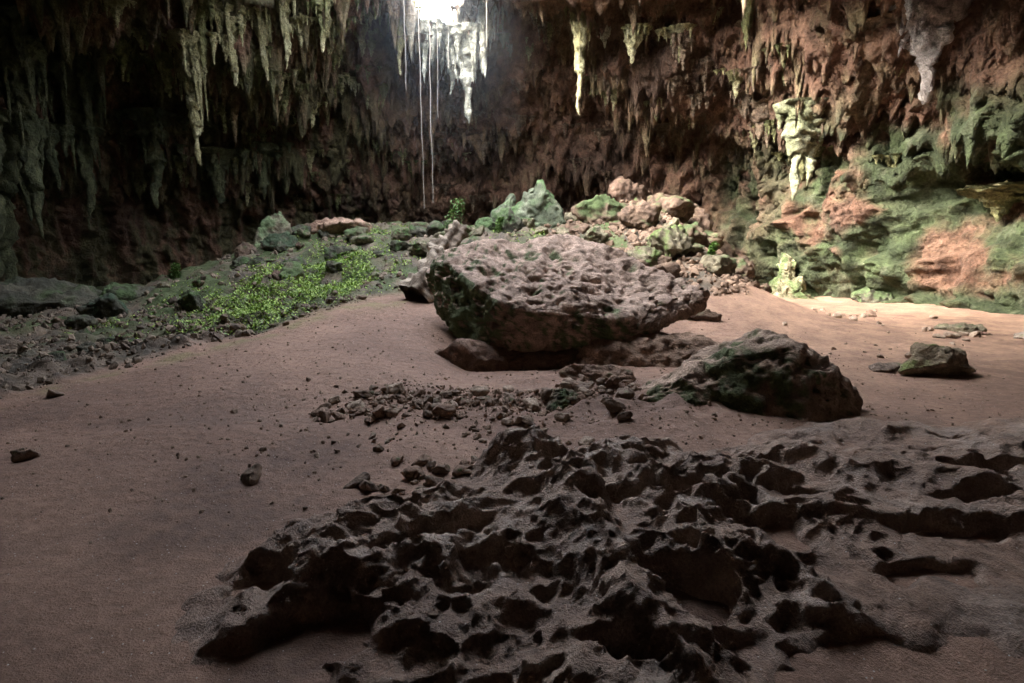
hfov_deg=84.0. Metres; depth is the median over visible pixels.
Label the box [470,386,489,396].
stone
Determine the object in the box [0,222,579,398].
gravel
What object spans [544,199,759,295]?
gravel
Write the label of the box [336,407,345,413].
stone
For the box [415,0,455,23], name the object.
sky
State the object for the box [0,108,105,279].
stalactite
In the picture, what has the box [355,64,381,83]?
stalactite
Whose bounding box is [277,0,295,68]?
stalactite
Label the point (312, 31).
stalactite
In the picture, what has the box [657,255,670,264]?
rock
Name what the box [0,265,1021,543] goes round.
gravel
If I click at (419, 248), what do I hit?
rock
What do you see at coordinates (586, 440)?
stone
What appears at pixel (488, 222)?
rock
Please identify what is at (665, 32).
stalactite
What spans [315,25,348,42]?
stalactite
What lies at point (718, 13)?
stalactite
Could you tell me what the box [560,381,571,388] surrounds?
stone
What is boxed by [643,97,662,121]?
stalactite
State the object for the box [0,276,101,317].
boulder
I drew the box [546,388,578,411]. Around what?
rock
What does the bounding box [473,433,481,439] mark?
stone
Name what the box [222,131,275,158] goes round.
stalactite
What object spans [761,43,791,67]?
stalactite
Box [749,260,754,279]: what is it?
boulder
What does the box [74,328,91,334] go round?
rock
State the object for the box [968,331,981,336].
stone
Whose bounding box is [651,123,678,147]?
stalactite
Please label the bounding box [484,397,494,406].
stone
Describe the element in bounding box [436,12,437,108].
hanging root
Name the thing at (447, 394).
stone
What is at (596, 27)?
stalactite
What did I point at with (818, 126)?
stalactite
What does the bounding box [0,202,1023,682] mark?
ground
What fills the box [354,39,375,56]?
stalactite
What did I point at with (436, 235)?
rock
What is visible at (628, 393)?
stone
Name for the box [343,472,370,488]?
stone
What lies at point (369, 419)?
stone
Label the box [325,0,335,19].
stalactite
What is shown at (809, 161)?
stalactite
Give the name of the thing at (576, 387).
stone
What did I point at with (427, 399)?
stone
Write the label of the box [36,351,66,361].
rock
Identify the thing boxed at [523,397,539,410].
stone
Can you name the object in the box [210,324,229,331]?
rock
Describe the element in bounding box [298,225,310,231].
rock
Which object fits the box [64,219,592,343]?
ground cover
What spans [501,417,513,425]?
stone
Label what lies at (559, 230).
rock
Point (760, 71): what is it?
stalactite
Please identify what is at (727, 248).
boulder
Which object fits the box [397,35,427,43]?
stalactite
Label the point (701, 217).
boulder
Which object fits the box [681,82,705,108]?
stalactite
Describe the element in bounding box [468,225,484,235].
rock
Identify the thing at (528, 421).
stone
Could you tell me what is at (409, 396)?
stone
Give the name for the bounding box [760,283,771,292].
rock
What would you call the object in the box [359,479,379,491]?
stone
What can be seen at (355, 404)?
stone
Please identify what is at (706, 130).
stalactite
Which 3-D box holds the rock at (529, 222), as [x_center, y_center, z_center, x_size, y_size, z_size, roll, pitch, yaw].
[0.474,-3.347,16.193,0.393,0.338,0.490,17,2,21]
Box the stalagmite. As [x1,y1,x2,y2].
[768,252,817,299]
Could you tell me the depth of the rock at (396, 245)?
14.03 m
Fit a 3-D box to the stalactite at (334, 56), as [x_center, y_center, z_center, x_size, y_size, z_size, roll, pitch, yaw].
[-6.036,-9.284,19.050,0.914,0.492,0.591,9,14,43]
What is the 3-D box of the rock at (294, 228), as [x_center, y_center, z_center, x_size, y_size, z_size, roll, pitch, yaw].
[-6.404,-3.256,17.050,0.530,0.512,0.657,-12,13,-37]
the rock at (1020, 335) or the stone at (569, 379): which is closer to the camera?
the stone at (569, 379)
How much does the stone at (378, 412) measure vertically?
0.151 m
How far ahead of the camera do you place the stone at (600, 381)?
6.06 m
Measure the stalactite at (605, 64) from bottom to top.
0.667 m
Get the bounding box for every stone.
[10,448,24,454]
[11,449,40,462]
[46,389,63,397]
[240,463,261,485]
[310,402,331,416]
[318,407,330,422]
[328,395,339,404]
[330,411,345,420]
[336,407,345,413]
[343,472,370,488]
[346,399,364,409]
[353,390,374,397]
[355,406,366,411]
[355,408,365,415]
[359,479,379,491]
[364,416,373,423]
[368,413,376,422]
[368,433,375,439]
[369,385,376,390]
[372,404,384,418]
[373,445,383,451]
[376,395,383,401]
[379,485,390,491]
[384,407,397,416]
[386,382,404,394]
[387,394,394,399]
[390,455,403,465]
[391,486,405,493]
[397,422,405,427]
[400,465,423,479]
[405,393,413,399]
[411,453,431,465]
[412,398,421,404]
[413,388,425,396]
[413,467,422,478]
[417,472,425,479]
[422,396,432,406]
[423,402,432,413]
[423,410,432,417]
[425,475,445,486]
[426,460,435,470]
[430,402,441,408]
[432,396,441,402]
[432,403,455,417]
[433,464,449,473]
[439,390,452,398]
[451,390,460,394]
[452,396,461,402]
[452,464,473,476]
[458,398,465,405]
[459,459,469,464]
[463,469,472,474]
[465,399,473,404]
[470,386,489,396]
[471,456,477,461]
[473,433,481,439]
[474,396,490,400]
[478,439,486,442]
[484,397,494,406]
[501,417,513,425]
[502,385,513,392]
[503,392,515,403]
[514,415,530,423]
[522,417,534,426]
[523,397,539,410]
[540,387,551,400]
[554,412,570,421]
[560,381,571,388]
[562,377,575,382]
[570,394,585,404]
[571,382,578,388]
[574,384,591,391]
[576,381,591,387]
[578,387,592,396]
[578,436,594,445]
[596,378,605,385]
[598,389,604,393]
[602,399,625,412]
[605,375,619,385]
[615,388,624,397]
[617,411,632,421]
[618,386,634,399]
[637,394,648,399]
[832,312,841,317]
[849,315,857,320]
[865,309,876,316]
[904,352,911,357]
[932,333,945,338]
[943,331,957,338]
[957,331,968,335]
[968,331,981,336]
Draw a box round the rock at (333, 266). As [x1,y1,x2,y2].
[325,261,342,272]
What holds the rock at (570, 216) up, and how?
on the ground at (76, 606)
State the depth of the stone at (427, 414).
5.48 m
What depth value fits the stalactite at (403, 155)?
22.94 m
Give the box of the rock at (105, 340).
[96,337,114,344]
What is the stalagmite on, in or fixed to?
on the ground at (76, 606)
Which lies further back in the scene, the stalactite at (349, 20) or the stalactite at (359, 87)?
the stalactite at (359, 87)
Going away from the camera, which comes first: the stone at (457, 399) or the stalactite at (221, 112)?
the stone at (457, 399)
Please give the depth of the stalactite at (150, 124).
18.35 m
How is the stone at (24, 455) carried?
on the ground at (76, 606)
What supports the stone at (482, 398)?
on the ground at (76, 606)
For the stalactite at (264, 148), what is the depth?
20.84 m
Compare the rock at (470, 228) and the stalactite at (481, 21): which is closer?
the rock at (470, 228)
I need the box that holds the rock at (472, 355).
[434,338,512,371]
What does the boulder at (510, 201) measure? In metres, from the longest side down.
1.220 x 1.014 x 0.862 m
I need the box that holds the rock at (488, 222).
[475,217,496,229]
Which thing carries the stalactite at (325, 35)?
hanging from the cave wall
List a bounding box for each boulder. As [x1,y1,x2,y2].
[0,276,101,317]
[76,292,130,319]
[100,282,156,300]
[253,211,292,246]
[260,231,297,252]
[310,217,354,234]
[347,218,371,230]
[425,234,709,352]
[490,193,515,218]
[495,207,523,233]
[511,179,566,227]
[571,194,634,223]
[583,226,608,243]
[608,176,652,202]
[617,201,661,230]
[627,246,661,266]
[637,258,649,266]
[640,328,862,422]
[645,224,694,257]
[646,192,696,223]
[652,261,680,277]
[683,222,709,247]
[685,203,713,230]
[687,309,721,320]
[700,254,736,275]
[704,230,724,249]
[720,240,740,257]
[735,256,754,278]
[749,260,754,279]
[805,283,831,296]
[851,286,893,302]
[898,342,975,375]
[933,322,986,332]
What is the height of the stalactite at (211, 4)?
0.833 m
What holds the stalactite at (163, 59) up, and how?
hanging from the cave wall
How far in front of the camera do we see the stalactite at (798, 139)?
16.17 m
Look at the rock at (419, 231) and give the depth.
15.61 m
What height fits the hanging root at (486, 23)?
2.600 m
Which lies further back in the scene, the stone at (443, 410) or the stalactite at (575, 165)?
the stalactite at (575, 165)
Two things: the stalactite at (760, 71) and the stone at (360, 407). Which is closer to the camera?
the stone at (360, 407)
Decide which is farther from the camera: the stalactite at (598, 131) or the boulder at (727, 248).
the stalactite at (598, 131)
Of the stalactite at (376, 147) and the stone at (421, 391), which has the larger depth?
the stalactite at (376, 147)
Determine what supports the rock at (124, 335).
on the ground at (76, 606)
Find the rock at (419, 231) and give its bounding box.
[409,224,428,237]
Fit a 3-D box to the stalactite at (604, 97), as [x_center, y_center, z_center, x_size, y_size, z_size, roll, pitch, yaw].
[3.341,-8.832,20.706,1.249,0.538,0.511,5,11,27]
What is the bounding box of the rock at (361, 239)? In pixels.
[350,233,373,245]
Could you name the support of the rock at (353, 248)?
on the ground at (76, 606)
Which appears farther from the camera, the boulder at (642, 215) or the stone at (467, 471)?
the boulder at (642, 215)
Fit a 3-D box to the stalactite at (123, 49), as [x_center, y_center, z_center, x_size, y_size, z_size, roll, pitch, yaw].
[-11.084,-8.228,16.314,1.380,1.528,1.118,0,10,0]
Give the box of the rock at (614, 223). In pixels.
[609,220,624,228]
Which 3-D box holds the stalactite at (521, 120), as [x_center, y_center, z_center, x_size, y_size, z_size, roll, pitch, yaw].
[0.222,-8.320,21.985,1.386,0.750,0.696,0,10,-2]
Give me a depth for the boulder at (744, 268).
13.66 m
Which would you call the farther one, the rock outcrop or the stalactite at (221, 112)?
the stalactite at (221, 112)
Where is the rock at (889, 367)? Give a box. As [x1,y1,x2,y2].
[868,362,901,372]
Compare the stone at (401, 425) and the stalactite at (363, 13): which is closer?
the stone at (401, 425)
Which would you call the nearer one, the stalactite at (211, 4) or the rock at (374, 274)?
the rock at (374, 274)
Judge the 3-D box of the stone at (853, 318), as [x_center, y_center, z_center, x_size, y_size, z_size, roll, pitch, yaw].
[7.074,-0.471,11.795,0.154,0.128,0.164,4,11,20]
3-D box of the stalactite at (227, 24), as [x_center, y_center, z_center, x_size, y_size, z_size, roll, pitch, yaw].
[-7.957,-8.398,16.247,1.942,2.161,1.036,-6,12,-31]
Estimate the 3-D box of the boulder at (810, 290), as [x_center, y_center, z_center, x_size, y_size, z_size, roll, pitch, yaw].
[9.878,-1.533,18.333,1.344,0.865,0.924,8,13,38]
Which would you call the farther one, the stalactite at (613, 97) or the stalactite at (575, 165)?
the stalactite at (575, 165)
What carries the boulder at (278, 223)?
on the ground at (76, 606)
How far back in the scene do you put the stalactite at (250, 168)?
20.86 m
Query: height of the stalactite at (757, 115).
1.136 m
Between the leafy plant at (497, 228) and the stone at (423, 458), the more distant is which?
the leafy plant at (497, 228)
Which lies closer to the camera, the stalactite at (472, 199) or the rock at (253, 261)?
the rock at (253, 261)
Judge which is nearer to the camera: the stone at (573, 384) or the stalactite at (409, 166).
the stone at (573, 384)
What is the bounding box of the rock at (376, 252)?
[372,250,383,256]
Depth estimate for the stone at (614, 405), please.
5.29 m
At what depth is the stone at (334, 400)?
5.97 m
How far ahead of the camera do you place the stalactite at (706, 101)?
18.37 m
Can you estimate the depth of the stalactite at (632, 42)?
16.74 m
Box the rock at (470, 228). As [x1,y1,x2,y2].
[466,225,475,232]
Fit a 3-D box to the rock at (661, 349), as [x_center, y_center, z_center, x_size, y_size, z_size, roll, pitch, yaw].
[1.967,0.226,8.230,2.264,0.803,1.158,-1,10,-7]
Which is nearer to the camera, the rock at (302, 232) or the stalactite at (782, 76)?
the rock at (302, 232)
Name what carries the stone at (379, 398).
on the ground at (76, 606)
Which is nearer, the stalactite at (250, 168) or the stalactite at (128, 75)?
the stalactite at (128, 75)
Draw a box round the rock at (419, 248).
[407,241,427,254]
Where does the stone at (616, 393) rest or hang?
on the ground at (76, 606)
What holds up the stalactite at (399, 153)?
hanging from the cave wall
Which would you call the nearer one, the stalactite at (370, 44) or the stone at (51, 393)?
the stone at (51, 393)
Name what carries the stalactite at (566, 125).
hanging from the cave wall
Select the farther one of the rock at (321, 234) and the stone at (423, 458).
the rock at (321, 234)
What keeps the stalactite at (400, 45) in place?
hanging from the cave wall
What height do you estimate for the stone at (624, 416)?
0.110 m
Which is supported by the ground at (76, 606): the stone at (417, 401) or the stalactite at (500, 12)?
the stone at (417, 401)
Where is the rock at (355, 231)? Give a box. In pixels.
[344,226,369,239]
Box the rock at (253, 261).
[247,257,266,267]
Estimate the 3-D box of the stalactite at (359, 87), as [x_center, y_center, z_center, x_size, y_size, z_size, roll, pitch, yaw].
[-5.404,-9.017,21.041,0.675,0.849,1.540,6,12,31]
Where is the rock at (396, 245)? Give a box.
[390,240,408,251]
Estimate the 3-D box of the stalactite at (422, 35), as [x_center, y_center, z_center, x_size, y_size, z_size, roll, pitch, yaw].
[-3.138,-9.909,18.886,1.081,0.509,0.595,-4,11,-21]
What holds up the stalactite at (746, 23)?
hanging from the cave wall
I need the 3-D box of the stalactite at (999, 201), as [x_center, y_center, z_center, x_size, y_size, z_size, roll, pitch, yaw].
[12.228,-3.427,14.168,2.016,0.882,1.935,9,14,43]
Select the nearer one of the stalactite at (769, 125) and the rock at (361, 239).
the rock at (361, 239)
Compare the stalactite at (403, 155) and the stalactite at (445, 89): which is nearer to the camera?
the stalactite at (445, 89)
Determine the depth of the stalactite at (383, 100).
21.40 m
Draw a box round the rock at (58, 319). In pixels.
[51,316,66,322]
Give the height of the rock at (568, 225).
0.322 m
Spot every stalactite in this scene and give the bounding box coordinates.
[0,2,66,238]
[0,9,40,277]
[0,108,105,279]
[43,49,106,229]
[100,0,136,27]
[112,38,135,81]
[113,107,189,207]
[116,61,137,81]
[130,27,148,49]
[131,27,230,166]
[151,42,173,97]
[166,154,194,181]
[172,144,283,203]
[175,171,190,187]
[193,2,211,66]
[198,160,204,179]
[199,0,263,86]
[204,0,235,17]
[205,99,227,132]
[220,67,262,89]
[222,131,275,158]
[228,183,259,204]
[229,61,255,88]
[229,158,252,182]
[237,164,254,179]
[246,0,277,80]
[249,141,294,197]
[251,69,291,84]
[252,46,272,82]
[275,69,297,100]
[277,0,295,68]
[281,83,310,112]
[289,13,315,47]
[290,110,296,123]
[300,149,323,172]
[304,0,331,35]
[307,172,320,181]
[310,26,320,47]
[310,101,327,127]
[311,0,335,52]
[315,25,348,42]
[322,193,349,210]
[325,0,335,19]
[325,15,358,49]
[331,53,342,71]
[331,76,348,97]
[332,0,360,29]
[333,41,347,67]
[338,72,351,94]
[338,159,353,168]
[349,81,369,109]
[350,76,356,95]
[353,23,378,49]
[353,31,378,56]
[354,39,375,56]
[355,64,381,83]
[360,9,368,22]
[364,8,370,30]
[364,140,387,157]
[365,9,373,26]
[371,0,381,18]
[378,83,387,107]
[379,0,410,19]
[379,0,421,75]
[381,83,392,106]
[389,151,406,168]
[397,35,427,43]
[399,148,406,164]
[403,32,432,43]
[404,160,428,176]
[420,18,441,82]
[423,21,512,122]
[424,130,455,152]
[429,151,455,172]
[435,43,456,94]
[437,81,450,100]
[437,183,454,195]
[446,104,462,123]
[449,5,477,34]
[455,0,503,76]
[455,86,462,94]
[467,140,497,164]
[469,195,485,211]
[472,109,485,118]
[482,91,490,106]
[495,8,506,30]
[504,114,535,136]
[525,37,544,60]
[532,18,546,34]
[537,17,562,49]
[561,123,580,136]
[563,5,591,114]
[568,157,590,171]
[582,75,598,94]
[582,81,587,95]
[588,91,606,104]
[591,13,598,36]
[591,126,611,140]
[593,170,611,182]
[594,88,619,110]
[600,25,610,47]
[601,61,631,85]
[602,77,611,102]
[621,23,652,63]
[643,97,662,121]
[646,2,674,34]
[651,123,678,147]
[654,22,696,62]
[667,73,690,95]
[670,33,695,69]
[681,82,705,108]
[686,91,717,116]
[690,56,716,90]
[693,85,724,108]
[701,124,709,139]
[707,7,723,24]
[713,68,743,98]
[729,90,757,117]
[732,65,771,91]
[732,98,769,139]
[734,13,759,49]
[740,0,754,50]
[742,124,758,152]
[748,122,770,147]
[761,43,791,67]
[764,119,776,141]
[771,145,833,179]
[772,97,827,200]
[780,69,784,85]
[803,119,826,186]
[814,160,820,177]
[815,118,825,143]
[839,11,901,60]
[870,153,901,167]
[876,0,973,104]
[894,64,920,81]
[956,184,1023,221]
[965,180,1023,202]
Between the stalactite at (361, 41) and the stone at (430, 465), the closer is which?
the stone at (430, 465)
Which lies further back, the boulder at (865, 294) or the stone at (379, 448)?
the boulder at (865, 294)
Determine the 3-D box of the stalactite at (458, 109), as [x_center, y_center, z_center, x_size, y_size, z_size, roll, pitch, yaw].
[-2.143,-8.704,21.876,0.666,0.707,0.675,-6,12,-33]
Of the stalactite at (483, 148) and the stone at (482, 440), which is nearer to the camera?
the stone at (482, 440)
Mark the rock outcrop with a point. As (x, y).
(533, 554)
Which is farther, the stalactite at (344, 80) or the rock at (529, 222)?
the stalactite at (344, 80)
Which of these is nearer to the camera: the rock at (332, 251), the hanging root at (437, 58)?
the rock at (332, 251)
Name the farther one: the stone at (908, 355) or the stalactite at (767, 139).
the stalactite at (767, 139)
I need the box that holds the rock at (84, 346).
[76,341,95,352]
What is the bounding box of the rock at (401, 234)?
[390,227,410,240]
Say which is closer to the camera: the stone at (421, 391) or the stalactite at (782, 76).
the stone at (421, 391)
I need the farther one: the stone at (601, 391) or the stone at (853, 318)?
the stone at (853, 318)
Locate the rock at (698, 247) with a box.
[691,243,702,253]
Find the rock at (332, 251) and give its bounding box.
[324,245,350,260]
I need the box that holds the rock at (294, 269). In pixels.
[278,261,303,280]
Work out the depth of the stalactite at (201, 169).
20.16 m
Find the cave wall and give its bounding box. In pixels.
[0,0,1023,314]
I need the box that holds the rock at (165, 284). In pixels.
[156,281,170,287]
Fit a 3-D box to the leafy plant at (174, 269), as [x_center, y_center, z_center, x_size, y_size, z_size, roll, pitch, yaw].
[-8.269,-1.716,13.913,0.393,0.458,0.380,0,10,0]
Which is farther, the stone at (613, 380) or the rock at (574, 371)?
the rock at (574, 371)
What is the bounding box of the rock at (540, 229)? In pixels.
[531,226,548,234]
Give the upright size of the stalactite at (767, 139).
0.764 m
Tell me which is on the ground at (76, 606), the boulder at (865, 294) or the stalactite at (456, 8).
the boulder at (865, 294)
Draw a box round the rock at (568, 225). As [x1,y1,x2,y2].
[565,222,575,228]
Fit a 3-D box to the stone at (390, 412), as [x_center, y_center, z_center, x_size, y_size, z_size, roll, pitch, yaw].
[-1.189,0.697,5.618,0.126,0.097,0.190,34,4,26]
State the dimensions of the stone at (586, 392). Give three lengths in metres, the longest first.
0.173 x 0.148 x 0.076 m
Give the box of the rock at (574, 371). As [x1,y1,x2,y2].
[559,363,636,382]
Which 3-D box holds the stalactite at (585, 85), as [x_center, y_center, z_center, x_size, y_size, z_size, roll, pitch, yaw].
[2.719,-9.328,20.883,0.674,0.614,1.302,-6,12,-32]
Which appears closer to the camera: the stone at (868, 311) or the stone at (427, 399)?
the stone at (427, 399)
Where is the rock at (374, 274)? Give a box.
[370,271,379,278]
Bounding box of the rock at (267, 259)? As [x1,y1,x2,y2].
[262,257,275,262]
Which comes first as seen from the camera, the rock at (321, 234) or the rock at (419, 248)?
the rock at (419, 248)
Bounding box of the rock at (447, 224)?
[442,219,451,228]
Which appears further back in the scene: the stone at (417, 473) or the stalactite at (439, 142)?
the stalactite at (439, 142)
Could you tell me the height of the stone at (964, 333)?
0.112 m
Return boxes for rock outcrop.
[171,417,1023,682]
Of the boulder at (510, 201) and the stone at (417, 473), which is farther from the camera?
the boulder at (510, 201)
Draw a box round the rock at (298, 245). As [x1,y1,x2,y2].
[295,242,304,249]
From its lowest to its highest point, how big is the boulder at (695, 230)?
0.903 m
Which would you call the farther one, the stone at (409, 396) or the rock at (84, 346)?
the rock at (84, 346)
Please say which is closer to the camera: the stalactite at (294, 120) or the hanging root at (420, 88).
the hanging root at (420, 88)
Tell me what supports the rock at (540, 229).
on the ground at (76, 606)
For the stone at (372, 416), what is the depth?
5.49 m
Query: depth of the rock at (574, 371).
6.51 m
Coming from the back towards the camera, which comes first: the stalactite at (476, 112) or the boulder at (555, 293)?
the stalactite at (476, 112)
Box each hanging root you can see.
[403,0,405,80]
[418,0,423,188]
[427,0,432,184]
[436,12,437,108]
[447,6,448,64]
[486,0,486,46]
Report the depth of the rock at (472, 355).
7.88 m
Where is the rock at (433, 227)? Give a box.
[426,220,444,236]
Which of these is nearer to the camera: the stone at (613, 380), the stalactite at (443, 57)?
the stone at (613, 380)
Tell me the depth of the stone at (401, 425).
5.29 m
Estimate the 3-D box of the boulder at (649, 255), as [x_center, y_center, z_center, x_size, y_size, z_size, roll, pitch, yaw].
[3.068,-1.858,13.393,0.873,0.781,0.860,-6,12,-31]
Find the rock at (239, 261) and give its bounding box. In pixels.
[230,256,249,269]
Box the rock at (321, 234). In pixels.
[317,230,329,238]
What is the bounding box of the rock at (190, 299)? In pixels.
[175,289,207,311]
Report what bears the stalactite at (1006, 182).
hanging from the cave wall
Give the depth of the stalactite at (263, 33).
16.38 m
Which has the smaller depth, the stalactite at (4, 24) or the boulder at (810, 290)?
the stalactite at (4, 24)
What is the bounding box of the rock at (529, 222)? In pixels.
[522,218,534,227]
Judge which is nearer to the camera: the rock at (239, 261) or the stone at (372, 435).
the stone at (372, 435)
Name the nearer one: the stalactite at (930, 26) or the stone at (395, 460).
the stone at (395, 460)
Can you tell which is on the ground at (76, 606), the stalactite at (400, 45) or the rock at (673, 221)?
the rock at (673, 221)
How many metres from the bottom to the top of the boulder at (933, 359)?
0.508 m
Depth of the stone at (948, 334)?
10.14 m
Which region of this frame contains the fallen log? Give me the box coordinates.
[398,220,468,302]
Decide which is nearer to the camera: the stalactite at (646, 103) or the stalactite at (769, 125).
the stalactite at (769, 125)
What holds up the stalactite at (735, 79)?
hanging from the cave wall
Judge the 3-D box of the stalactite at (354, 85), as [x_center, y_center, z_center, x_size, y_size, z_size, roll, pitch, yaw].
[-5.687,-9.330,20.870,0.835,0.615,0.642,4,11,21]
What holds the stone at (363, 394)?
on the ground at (76, 606)
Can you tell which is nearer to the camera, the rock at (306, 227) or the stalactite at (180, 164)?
the rock at (306, 227)
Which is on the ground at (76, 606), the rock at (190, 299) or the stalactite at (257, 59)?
the rock at (190, 299)
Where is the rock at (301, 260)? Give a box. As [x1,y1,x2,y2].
[280,257,307,267]
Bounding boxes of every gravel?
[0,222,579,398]
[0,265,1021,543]
[188,376,775,450]
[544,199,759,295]
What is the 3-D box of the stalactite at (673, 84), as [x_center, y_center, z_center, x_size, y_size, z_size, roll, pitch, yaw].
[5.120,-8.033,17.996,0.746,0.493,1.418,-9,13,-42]
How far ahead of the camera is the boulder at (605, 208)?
16.27 m
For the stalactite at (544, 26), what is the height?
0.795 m
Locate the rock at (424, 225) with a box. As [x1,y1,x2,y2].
[409,222,428,227]
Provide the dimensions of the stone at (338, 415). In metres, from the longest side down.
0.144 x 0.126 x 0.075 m
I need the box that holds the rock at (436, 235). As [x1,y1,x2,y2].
[433,231,445,238]
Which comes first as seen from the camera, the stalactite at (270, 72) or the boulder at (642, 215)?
the boulder at (642, 215)
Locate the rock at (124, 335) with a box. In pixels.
[114,331,133,341]
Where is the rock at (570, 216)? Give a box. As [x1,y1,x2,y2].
[566,213,577,220]
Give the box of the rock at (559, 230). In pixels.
[556,227,569,233]
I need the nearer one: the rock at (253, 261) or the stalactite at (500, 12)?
the rock at (253, 261)
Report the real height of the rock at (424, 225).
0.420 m
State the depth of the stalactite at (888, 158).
15.60 m
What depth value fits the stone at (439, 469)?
4.29 m
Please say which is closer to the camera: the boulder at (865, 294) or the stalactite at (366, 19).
the boulder at (865, 294)
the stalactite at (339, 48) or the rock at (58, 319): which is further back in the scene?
the stalactite at (339, 48)
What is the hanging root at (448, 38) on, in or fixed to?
hanging from the cave wall
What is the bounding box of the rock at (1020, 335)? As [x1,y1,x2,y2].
[1013,332,1023,339]
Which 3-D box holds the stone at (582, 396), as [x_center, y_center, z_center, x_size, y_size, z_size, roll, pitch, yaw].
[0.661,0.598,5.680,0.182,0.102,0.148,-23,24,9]
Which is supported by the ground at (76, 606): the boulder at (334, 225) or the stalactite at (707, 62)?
the boulder at (334, 225)
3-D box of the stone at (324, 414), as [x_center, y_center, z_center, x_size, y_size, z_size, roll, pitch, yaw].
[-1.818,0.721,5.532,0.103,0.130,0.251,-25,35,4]
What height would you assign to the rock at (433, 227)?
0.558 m
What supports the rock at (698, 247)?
on the ground at (76, 606)
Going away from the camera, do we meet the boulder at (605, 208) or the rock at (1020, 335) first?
the rock at (1020, 335)
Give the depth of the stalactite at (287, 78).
17.87 m
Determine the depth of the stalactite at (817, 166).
17.68 m
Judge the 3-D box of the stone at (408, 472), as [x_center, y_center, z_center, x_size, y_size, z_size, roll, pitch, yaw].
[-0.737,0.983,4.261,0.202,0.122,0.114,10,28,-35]
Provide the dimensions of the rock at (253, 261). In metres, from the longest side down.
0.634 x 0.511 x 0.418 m
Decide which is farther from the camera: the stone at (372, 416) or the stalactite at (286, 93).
the stalactite at (286, 93)
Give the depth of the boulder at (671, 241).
13.71 m
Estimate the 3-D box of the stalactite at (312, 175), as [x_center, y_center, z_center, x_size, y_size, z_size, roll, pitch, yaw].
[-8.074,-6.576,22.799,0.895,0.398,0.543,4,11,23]
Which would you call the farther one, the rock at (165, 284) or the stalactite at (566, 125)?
the stalactite at (566, 125)
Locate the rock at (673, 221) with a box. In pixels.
[661,218,678,228]
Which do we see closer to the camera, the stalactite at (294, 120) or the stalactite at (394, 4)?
the stalactite at (394, 4)
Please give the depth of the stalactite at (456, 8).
18.07 m
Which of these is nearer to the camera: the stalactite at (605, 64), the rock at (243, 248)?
the rock at (243, 248)
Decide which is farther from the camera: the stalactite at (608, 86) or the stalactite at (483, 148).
the stalactite at (483, 148)
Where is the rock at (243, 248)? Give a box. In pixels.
[234,241,254,257]
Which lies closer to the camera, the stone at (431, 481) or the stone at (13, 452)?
the stone at (431, 481)
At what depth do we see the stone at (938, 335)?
10.14 m
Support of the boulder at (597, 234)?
on the ground at (76, 606)
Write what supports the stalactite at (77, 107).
hanging from the cave wall
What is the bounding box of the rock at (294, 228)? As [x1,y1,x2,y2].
[291,224,303,234]
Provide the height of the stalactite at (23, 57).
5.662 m
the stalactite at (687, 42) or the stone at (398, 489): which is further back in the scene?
the stalactite at (687, 42)
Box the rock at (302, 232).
[296,228,310,236]
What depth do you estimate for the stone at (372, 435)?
5.07 m
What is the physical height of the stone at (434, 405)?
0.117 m
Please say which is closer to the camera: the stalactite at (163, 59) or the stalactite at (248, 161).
the stalactite at (163, 59)
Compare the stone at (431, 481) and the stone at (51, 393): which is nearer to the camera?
the stone at (431, 481)
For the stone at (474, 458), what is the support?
on the ground at (76, 606)
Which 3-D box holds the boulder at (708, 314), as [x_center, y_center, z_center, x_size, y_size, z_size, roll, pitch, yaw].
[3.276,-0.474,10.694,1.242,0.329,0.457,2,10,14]
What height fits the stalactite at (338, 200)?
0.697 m
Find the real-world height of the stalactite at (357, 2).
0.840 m
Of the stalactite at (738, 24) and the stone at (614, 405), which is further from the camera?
the stalactite at (738, 24)
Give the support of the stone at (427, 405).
on the ground at (76, 606)
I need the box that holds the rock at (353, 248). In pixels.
[346,245,363,253]
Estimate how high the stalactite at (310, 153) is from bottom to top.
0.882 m
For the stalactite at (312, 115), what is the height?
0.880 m
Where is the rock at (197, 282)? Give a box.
[191,279,204,285]
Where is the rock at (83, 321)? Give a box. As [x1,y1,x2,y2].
[64,314,98,328]
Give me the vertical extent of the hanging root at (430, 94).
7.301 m
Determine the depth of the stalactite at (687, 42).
16.84 m
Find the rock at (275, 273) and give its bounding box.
[271,270,280,280]
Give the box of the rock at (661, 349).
[574,331,719,367]
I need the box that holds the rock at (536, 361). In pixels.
[507,348,578,370]
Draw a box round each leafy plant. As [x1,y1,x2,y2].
[166,262,181,279]
[443,197,465,228]
[492,216,504,232]
[707,241,717,254]
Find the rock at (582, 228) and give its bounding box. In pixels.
[570,223,590,233]
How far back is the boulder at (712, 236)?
17.30 m
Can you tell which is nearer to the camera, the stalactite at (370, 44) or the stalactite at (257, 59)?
the stalactite at (257, 59)
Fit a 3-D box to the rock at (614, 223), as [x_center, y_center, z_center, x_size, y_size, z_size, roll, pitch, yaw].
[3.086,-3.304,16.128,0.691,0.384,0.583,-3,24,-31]
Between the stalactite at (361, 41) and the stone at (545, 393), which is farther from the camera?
the stalactite at (361, 41)
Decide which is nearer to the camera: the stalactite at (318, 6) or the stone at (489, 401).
the stone at (489, 401)
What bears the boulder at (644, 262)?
on the ground at (76, 606)
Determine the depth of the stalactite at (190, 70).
15.95 m
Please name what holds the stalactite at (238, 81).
hanging from the cave wall
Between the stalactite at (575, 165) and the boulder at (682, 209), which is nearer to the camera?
the boulder at (682, 209)
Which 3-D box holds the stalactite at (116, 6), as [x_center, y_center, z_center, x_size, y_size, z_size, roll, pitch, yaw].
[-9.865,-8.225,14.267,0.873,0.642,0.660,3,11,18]
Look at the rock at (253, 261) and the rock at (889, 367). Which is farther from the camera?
the rock at (253, 261)
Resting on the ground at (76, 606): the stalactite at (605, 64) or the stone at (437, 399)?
the stone at (437, 399)
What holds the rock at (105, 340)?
on the ground at (76, 606)

